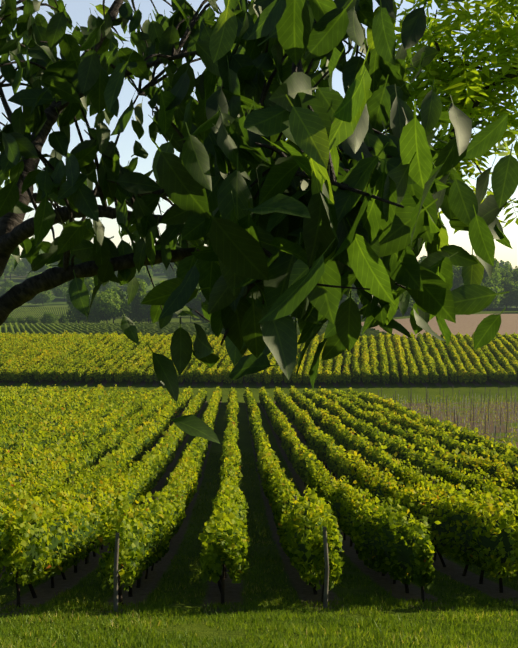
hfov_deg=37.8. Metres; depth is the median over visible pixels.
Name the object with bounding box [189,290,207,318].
tree
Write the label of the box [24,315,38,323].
tree
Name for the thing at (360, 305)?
tree
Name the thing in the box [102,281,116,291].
tree
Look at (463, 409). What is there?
young vine posts
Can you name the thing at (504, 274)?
tree
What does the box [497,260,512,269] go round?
tree
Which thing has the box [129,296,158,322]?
tree
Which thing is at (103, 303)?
tree
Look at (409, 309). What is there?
tree
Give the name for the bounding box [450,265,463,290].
tree
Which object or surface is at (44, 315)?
tree
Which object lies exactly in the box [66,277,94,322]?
tree
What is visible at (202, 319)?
tree
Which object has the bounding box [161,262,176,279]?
tree
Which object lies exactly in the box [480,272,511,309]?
tree
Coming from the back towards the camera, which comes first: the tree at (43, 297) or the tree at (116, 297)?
the tree at (43, 297)
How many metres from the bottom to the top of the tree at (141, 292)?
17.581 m
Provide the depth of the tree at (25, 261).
700.21 m
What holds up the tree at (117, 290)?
on the terrain at (45, 591)
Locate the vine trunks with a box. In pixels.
[15,437,517,607]
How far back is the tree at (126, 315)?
291.38 m
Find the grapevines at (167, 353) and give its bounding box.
[0,336,517,377]
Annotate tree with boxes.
[0,0,517,443]
[0,279,15,288]
[2,287,9,293]
[3,258,12,280]
[4,315,11,322]
[9,256,23,279]
[14,260,26,275]
[17,317,24,323]
[21,258,30,268]
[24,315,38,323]
[27,264,35,273]
[29,290,54,303]
[35,264,51,272]
[39,312,49,322]
[41,313,58,323]
[50,282,67,300]
[58,314,67,322]
[65,295,100,323]
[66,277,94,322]
[76,290,131,322]
[80,293,121,321]
[89,286,126,322]
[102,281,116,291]
[123,309,149,322]
[126,278,145,322]
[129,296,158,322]
[135,271,152,285]
[136,267,152,278]
[142,280,185,317]
[147,264,162,272]
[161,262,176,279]
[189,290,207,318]
[192,315,201,320]
[199,308,207,322]
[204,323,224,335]
[338,285,359,307]
[352,284,362,310]
[378,0,517,233]
[397,296,414,312]
[399,295,414,313]
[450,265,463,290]
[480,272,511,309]
[483,258,501,285]
[495,268,517,301]
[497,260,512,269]
[498,277,517,308]
[503,264,513,273]
[511,266,517,274]
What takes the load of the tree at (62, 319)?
on the terrain at (45, 591)
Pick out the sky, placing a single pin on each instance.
(78, 11)
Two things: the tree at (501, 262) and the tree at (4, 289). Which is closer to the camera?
the tree at (4, 289)
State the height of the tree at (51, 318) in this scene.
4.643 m
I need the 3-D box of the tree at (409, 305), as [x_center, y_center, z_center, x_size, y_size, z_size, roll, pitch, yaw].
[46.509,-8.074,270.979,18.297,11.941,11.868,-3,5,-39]
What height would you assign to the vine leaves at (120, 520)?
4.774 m
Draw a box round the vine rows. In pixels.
[0,322,400,337]
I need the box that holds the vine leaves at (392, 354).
[0,330,517,383]
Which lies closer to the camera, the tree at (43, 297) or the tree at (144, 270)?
the tree at (43, 297)
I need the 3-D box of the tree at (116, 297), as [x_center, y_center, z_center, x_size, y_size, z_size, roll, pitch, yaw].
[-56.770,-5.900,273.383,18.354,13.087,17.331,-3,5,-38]
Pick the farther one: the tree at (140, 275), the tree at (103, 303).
the tree at (140, 275)
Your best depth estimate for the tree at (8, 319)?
293.21 m
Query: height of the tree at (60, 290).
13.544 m
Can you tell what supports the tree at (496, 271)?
on the terrain at (45, 591)
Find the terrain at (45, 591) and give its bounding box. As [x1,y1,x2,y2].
[0,268,517,647]
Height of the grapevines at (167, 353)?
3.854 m
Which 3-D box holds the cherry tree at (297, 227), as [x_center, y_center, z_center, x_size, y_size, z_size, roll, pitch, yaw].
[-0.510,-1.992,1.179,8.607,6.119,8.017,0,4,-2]
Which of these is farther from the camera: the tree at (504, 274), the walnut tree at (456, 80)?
the tree at (504, 274)
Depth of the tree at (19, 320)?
289.75 m
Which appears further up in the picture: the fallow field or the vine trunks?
the fallow field
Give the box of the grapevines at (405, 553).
[0,389,517,569]
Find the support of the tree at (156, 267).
on the terrain at (45, 591)
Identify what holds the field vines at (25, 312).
on the terrain at (45, 591)
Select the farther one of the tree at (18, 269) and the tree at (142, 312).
the tree at (18, 269)
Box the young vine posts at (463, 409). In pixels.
[366,386,514,441]
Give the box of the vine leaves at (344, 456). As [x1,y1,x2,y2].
[0,383,517,495]
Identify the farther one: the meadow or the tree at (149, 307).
the meadow
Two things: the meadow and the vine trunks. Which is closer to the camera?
the vine trunks
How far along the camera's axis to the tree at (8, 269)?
597.11 m
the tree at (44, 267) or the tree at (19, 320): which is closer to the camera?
the tree at (19, 320)
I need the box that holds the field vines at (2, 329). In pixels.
[1,327,37,333]
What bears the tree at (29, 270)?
on the terrain at (45, 591)
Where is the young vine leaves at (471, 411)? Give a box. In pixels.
[396,393,517,442]
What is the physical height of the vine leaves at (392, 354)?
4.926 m
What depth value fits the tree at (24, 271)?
639.59 m
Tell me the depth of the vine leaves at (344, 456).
39.92 m
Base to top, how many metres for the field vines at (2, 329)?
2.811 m
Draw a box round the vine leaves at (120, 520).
[0,452,517,592]
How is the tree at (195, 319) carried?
on the terrain at (45, 591)
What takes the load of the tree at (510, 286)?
on the terrain at (45, 591)
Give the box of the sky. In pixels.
[0,0,517,268]
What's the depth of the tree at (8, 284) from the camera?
521.85 m
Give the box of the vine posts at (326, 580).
[16,404,515,611]
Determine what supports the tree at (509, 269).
on the terrain at (45, 591)
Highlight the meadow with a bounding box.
[147,280,200,291]
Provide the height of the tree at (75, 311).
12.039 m
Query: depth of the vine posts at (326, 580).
10.76 m
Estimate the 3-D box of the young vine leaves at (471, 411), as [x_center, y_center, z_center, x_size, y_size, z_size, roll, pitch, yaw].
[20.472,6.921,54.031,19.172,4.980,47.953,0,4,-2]
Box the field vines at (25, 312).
[9,307,71,317]
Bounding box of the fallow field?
[361,314,517,337]
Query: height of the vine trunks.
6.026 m
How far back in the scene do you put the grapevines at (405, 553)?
17.71 m
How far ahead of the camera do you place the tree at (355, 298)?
280.13 m

